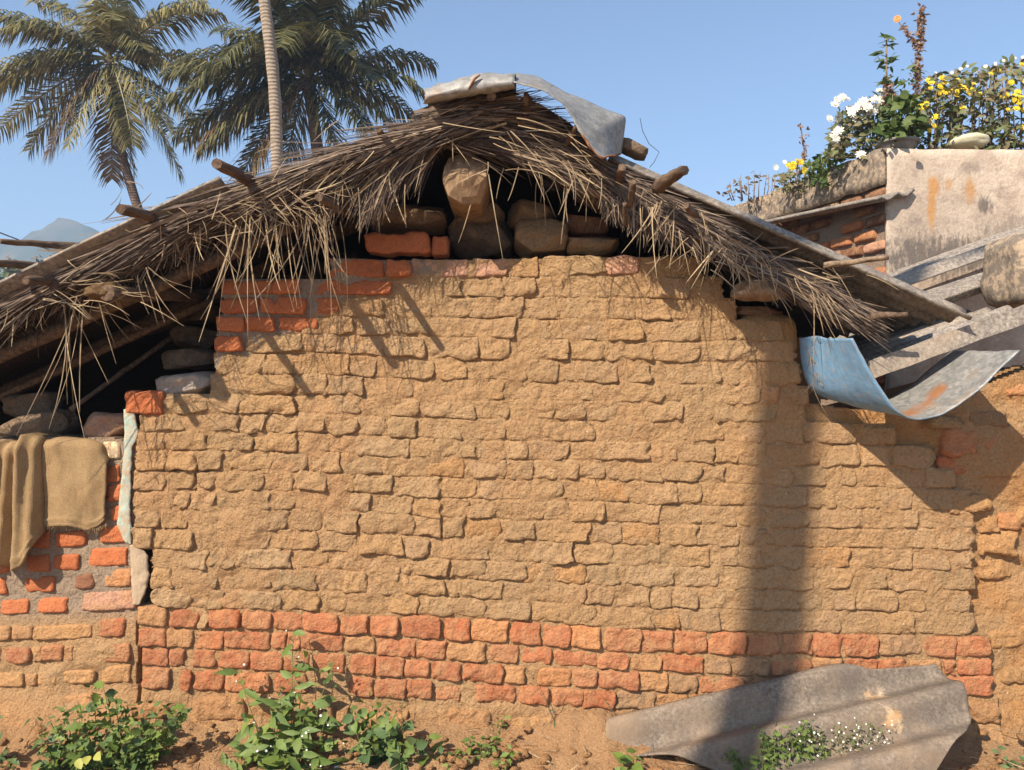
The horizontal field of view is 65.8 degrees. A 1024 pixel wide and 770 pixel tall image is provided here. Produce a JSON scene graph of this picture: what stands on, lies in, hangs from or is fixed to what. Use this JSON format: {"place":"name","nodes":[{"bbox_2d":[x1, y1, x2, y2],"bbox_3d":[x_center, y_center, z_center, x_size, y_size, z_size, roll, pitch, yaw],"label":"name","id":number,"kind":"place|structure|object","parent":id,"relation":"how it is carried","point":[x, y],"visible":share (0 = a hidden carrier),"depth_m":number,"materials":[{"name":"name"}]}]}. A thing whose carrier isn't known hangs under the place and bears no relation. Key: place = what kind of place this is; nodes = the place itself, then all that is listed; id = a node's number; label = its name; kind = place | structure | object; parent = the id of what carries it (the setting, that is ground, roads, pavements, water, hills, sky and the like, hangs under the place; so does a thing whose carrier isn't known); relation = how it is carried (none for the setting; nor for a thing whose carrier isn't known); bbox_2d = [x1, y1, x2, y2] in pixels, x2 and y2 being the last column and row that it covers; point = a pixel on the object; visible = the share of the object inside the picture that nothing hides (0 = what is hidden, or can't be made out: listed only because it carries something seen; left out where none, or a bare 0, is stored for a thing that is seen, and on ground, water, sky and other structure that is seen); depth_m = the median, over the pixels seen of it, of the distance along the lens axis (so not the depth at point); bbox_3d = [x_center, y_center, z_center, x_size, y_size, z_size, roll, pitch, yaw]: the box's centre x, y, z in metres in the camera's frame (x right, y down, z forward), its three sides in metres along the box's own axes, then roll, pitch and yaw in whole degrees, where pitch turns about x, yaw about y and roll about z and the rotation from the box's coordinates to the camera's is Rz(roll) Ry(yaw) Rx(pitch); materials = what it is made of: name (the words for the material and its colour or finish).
{"place":"outdoors","nodes":[
{"label":"outdoors","id":0,"kind":"place"},
{"bbox_2d":[0,232,47,248],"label":"power line","id":1,"kind":"object","parent":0,"point":[16,238],"visible":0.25,"depth_m":10.35,"materials":[{"name":"metal"}]},
{"bbox_2d":[0,218,99,277],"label":"hill","id":2,"kind":"structure","parent":0,"point":[62,230],"depth_m":451.16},
{"bbox_2d":[0,0,1023,239],"label":"sky","id":3,"kind":"structure","parent":0,"point":[722,90],"materials":[{"name":"blue"}]},
{"bbox_2d":[733,147,1023,404],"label":"plastered building","id":4,"kind":"structure","parent":0,"point":[902,207],"depth_m":5.41,"materials":[{"name":"paint"}]},
{"bbox_2d":[716,170,785,203],"bbox_3d":[2.055,-1.682,6.696,0.701,0.376,0.490,0,0,0],"label":"dry plant","id":5,"kind":"object","parent":4,"relation":"on","point":[750,199],"visible":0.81,"depth_m":6.67,"materials":[{"name":"brown plant"}]},
{"bbox_2d":[773,158,807,193],"bbox_3d":[2.252,-1.658,6.324,0.321,0.351,0.640,0,0,21],"label":"marigold","id":6,"kind":"object","parent":4,"relation":"on","point":[793,166],"visible":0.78,"depth_m":6.22,"materials":[{"name":"yellow plant"}]},
{"bbox_2d":[797,123,809,166],"bbox_3d":[2.321,-1.907,6.295,0.084,0.351,0.093,0,0,44],"label":"dry stalk","id":7,"kind":"object","parent":4,"relation":"on","point":[804,156],"visible":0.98,"depth_m":6.29,"materials":[{"name":"brown plant"}]},
{"bbox_2d":[802,144,847,188],"bbox_3d":[2.348,-1.664,5.939,0.334,0.471,0.590,0,0,31],"label":"chrysanthemum","id":8,"kind":"object","parent":4,"relation":"on","point":[820,166],"visible":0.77,"depth_m":5.87,"materials":[{"name":"green plant"}]},
{"bbox_2d":[822,87,899,163],"bbox_3d":[2.503,-1.857,5.764,0.601,0.566,0.630,0,0,0],"label":"chrysanthemum","id":9,"kind":"object","parent":4,"relation":"on","point":[858,123],"visible":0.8,"depth_m":5.62,"materials":[{"name":"white plant"}]},
{"bbox_2d":[876,136,920,148],"bbox_3d":[2.691,-1.653,5.520,0.284,0.084,0.284,0,0,0],"label":"flower pot","id":10,"kind":"object","parent":4,"relation":"on","point":[909,142],"visible":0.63,"depth_m":5.42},
{"bbox_2d":[868,32,919,129],"bbox_3d":[2.685,-2.105,5.564,0.324,0.730,0.188,0,0,-21],"label":"amaranth","id":11,"kind":"object","parent":10,"relation":"in","point":[886,83],"visible":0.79,"depth_m":5.54,"materials":[{"name":"green plant"}]},
{"bbox_2d":[893,3,930,136],"bbox_3d":[2.831,-2.229,5.601,0.267,0.946,0.139,0,0,-5],"label":"amaranth","id":12,"kind":"object","parent":10,"relation":"in","point":[919,46],"visible":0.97,"depth_m":5.59,"materials":[{"name":"brown plant"}]},
{"bbox_2d":[872,89,928,144],"bbox_3d":[2.702,-1.873,5.508,0.362,0.463,0.694,0,0,25],"label":"potted plant","id":13,"kind":"object","parent":4,"relation":"on","point":[905,102],"visible":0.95,"depth_m":5.41,"materials":[{"name":"green plant"}]},
{"bbox_2d":[916,70,969,149],"bbox_3d":[3.072,-1.931,5.705,0.395,0.716,0.715,0,0,23],"label":"marigold","id":14,"kind":"object","parent":4,"relation":"on","point":[941,91],"visible":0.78,"depth_m":5.62,"materials":[{"name":"yellow plant"}]},
{"bbox_2d":[946,132,989,148],"bbox_3d":[3.207,-1.709,5.559,0.283,0.108,0.221,0,0,0],"label":"stone","id":15,"kind":"object","parent":4,"relation":"on","point":[970,140],"visible":0.84,"depth_m":5.49,"materials":[{"name":"stone"}]},
{"bbox_2d":[941,60,1001,149],"bbox_3d":[3.380,-2.011,5.807,0.394,0.802,0.761,0,0,31],"label":"marigold","id":16,"kind":"object","parent":4,"relation":"on","point":[977,95],"visible":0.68,"depth_m":5.66,"materials":[{"name":"green plant"}]},
{"bbox_2d":[984,54,1023,149],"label":"marigold","id":17,"kind":"object","parent":4,"relation":"on","point":[1007,140],"visible":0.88,"depth_m":5.62,"materials":[{"name":"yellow plant"}]},
{"label":"ground","id":18,"kind":"structure","parent":0,"visible":0},
{"bbox_2d":[0,267,19,279],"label":"tree","id":19,"kind":"object","parent":18,"relation":"on","point":[5,273],"visible":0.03,"depth_m":43.44,"materials":[{"name":"green plant"}]},
{"bbox_2d":[3,255,42,276],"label":"tree","id":20,"kind":"object","parent":18,"relation":"on","point":[37,260],"depth_m":48.27,"materials":[{"name":"green plant"}]},
{"bbox_2d":[0,434,153,727],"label":"brick wall","id":21,"kind":"structure","parent":18,"relation":"on","point":[69,627],"depth_m":3.41,"materials":[{"name":"brick"}]},
{"bbox_2d":[0,409,79,437],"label":"stone","id":22,"kind":"object","parent":21,"relation":"on","point":[63,421],"visible":0.56,"depth_m":3.52,"materials":[{"name":"grey stone"}]},
{"bbox_2d":[1,391,65,416],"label":"stone","id":23,"kind":"object","parent":22,"relation":"on","point":[15,405],"visible":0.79,"depth_m":3.58,"materials":[{"name":"grey stone"}]},
{"bbox_2d":[0,431,110,570],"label":"burlap sack","id":24,"kind":"object","parent":21,"relation":"on","point":[56,481],"visible":0.94,"depth_m":3.36,"materials":[{"name":"beige fabric"}]},
{"bbox_2d":[83,412,139,437],"bbox_3d":[-1.785,0.184,3.565,0.220,0.134,0.221,0,0,0],"label":"stone","id":25,"kind":"object","parent":21,"relation":"on","point":[102,424],"visible":0.51,"depth_m":3.47,"materials":[{"name":"stone"}]},
{"bbox_2d":[0,0,233,207],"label":"palm tree","id":26,"kind":"object","parent":18,"relation":"on","point":[116,28],"visible":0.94,"depth_m":20.02,"materials":[{"name":"green plant"}]},
{"bbox_2d":[259,0,282,171],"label":"palm tree","id":27,"kind":"object","parent":18,"relation":"on","point":[274,91],"visible":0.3,"depth_m":14.31,"materials":[{"name":"grey plant"}]},
{"bbox_2d":[154,0,438,183],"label":"palm tree","id":28,"kind":"object","parent":18,"relation":"on","point":[308,45],"visible":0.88,"depth_m":17.38,"materials":[{"name":"green plant"}]},
{"bbox_2d":[388,665,402,729],"bbox_3d":[-0.490,1.373,3.345,0.066,0.375,0.031,0,0,33],"label":"weed","id":29,"kind":"object","parent":18,"relation":"on","point":[401,705],"visible":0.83,"depth_m":3.34,"materials":[{"name":"brown plant"}]},
{"bbox_2d":[0,73,1004,743],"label":"mud house","id":30,"kind":"structure","parent":18,"relation":"on","point":[460,411],"depth_m":3.40,"materials":[{"name":"brick"}]},
{"bbox_2d":[423,72,625,158],"bbox_3d":[0.061,-1.048,3.202,0.797,0.428,0.556,0,0,0],"label":"metal sheet","id":31,"kind":"object","parent":30,"relation":"on","point":[601,130],"visible":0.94,"depth_m":2.98,"materials":[{"name":"grey metal"}]},
{"bbox_2d":[622,137,647,160],"bbox_3d":[0.498,-0.976,3.281,0.132,0.058,0.105,24,0,0],"label":"stone","id":32,"kind":"object","parent":30,"relation":"on","point":[634,150],"visible":0.81,"depth_m":3.24,"materials":[{"name":"brown stone"}]},
{"bbox_2d":[640,119,658,166],"bbox_3d":[0.556,-0.979,3.200,0.080,0.200,0.002,0,0,0],"label":"wire","id":33,"kind":"object","parent":30,"relation":"attached to","point":[648,142],"visible":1,"depth_m":3.20,"materials":[{"name":"grey metal"}]},
{"bbox_2d":[799,336,1019,419],"bbox_3d":[1.572,-0.035,3.175,0.715,0.334,0.352,0,0,0],"label":"metal sheet","id":34,"kind":"object","parent":30,"relation":"attached to","point":[950,380],"visible":1,"depth_m":3.15,"materials":[{"name":"blue paint"}]},
{"bbox_2d":[800,346,826,414],"bbox_3d":[1.269,-0.017,3.282,0.121,0.294,0.088,0,0,0],"label":"caught straw","id":35,"kind":"object","parent":34,"relation":"attached to","point":[810,357],"visible":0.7,"depth_m":3.26,"materials":[{"name":"beige plant"}]},
{"bbox_2d":[0,707,1023,769],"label":"soil bank","id":36,"kind":"structure","parent":18,"relation":"on","point":[586,727],"depth_m":3.28,"materials":[{"name":"brown soil"}]},
{"bbox_2d":[0,715,19,769],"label":"weed","id":37,"kind":"object","parent":36,"relation":"on","point":[14,761],"visible":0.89,"depth_m":3.15,"materials":[{"name":"green plant"}]},
{"bbox_2d":[24,679,192,769],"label":"weed","id":38,"kind":"object","parent":36,"relation":"on","point":[135,750],"visible":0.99,"depth_m":3.13,"materials":[{"name":"green plant"}]},
{"bbox_2d":[215,630,350,769],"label":"weed","id":39,"kind":"object","parent":36,"relation":"on","point":[295,735],"visible":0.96,"depth_m":3.21,"materials":[{"name":"green plant"}]},
{"bbox_2d":[342,692,445,769],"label":"weed","id":40,"kind":"object","parent":36,"relation":"on","point":[383,731],"visible":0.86,"depth_m":3.20,"materials":[{"name":"green plant"}]},
{"bbox_2d":[441,704,521,769],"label":"weed","id":41,"kind":"object","parent":36,"relation":"on","point":[492,747],"visible":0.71,"depth_m":3.21,"materials":[{"name":"green plant"}]},
{"bbox_2d":[0,719,1023,769],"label":"soil clods","id":42,"kind":"object","parent":36,"relation":"on","point":[462,763],"visible":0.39,"depth_m":3.21,"materials":[{"name":"brown soil"}]},
{"bbox_2d":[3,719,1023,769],"bbox_3d":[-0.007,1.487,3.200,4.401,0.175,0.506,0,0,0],"label":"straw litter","id":43,"kind":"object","parent":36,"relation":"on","point":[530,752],"visible":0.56,"depth_m":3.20,"materials":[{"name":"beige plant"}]},
{"bbox_2d":[521,664,613,726],"bbox_3d":[0.288,1.402,3.361,0.513,0.446,0.042,0,0,0],"label":"weed","id":44,"kind":"object","parent":36,"relation":"on","point":[556,702],"visible":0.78,"depth_m":3.37,"materials":[{"name":"plant"}]},
{"bbox_2d":[612,748,644,769],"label":"weed","id":45,"kind":"object","parent":36,"relation":"on","point":[620,757],"visible":1,"depth_m":3.12,"materials":[{"name":"green plant"}]},
{"bbox_2d":[721,719,832,769],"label":"weed","id":46,"kind":"object","parent":36,"relation":"on","point":[774,756],"visible":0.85,"depth_m":3.08,"materials":[{"name":"green plant"}]},
{"bbox_2d":[606,663,970,769],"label":"corrugated sheet","id":47,"kind":"object","parent":36,"relation":"on","point":[925,709],"visible":0.98,"depth_m":3.17,"materials":[{"name":"grey metal"}]},
{"bbox_2d":[788,713,892,762],"bbox_3d":[1.319,1.456,3.090,0.479,0.333,0.144,0,0,0],"label":"weed","id":48,"kind":"object","parent":36,"relation":"on","point":[817,740],"visible":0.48,"depth_m":3.08,"materials":[{"name":"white plant"}]},
{"bbox_2d":[990,745,1023,768],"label":"weed","id":49,"kind":"object","parent":36,"relation":"on","point":[1006,765],"visible":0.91,"depth_m":3.18,"materials":[{"name":"green plant"}]},
{"bbox_2d":[805,363,1023,737],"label":"earth wall","id":50,"kind":"structure","parent":18,"relation":"on","point":[975,441],"depth_m":3.42,"materials":[{"name":"brick"}]},
{"bbox_2d":[802,225,1023,408],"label":"shed roof","id":51,"kind":"structure","parent":50,"relation":"on","point":[907,346],"depth_m":3.85,"materials":[{"name":"grey metal"}]},
{"bbox_2d":[980,233,1023,307],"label":"chimney block","id":52,"kind":"structure","parent":51,"relation":"on","point":[1002,281],"depth_m":3.66,"materials":[{"name":"stone"}]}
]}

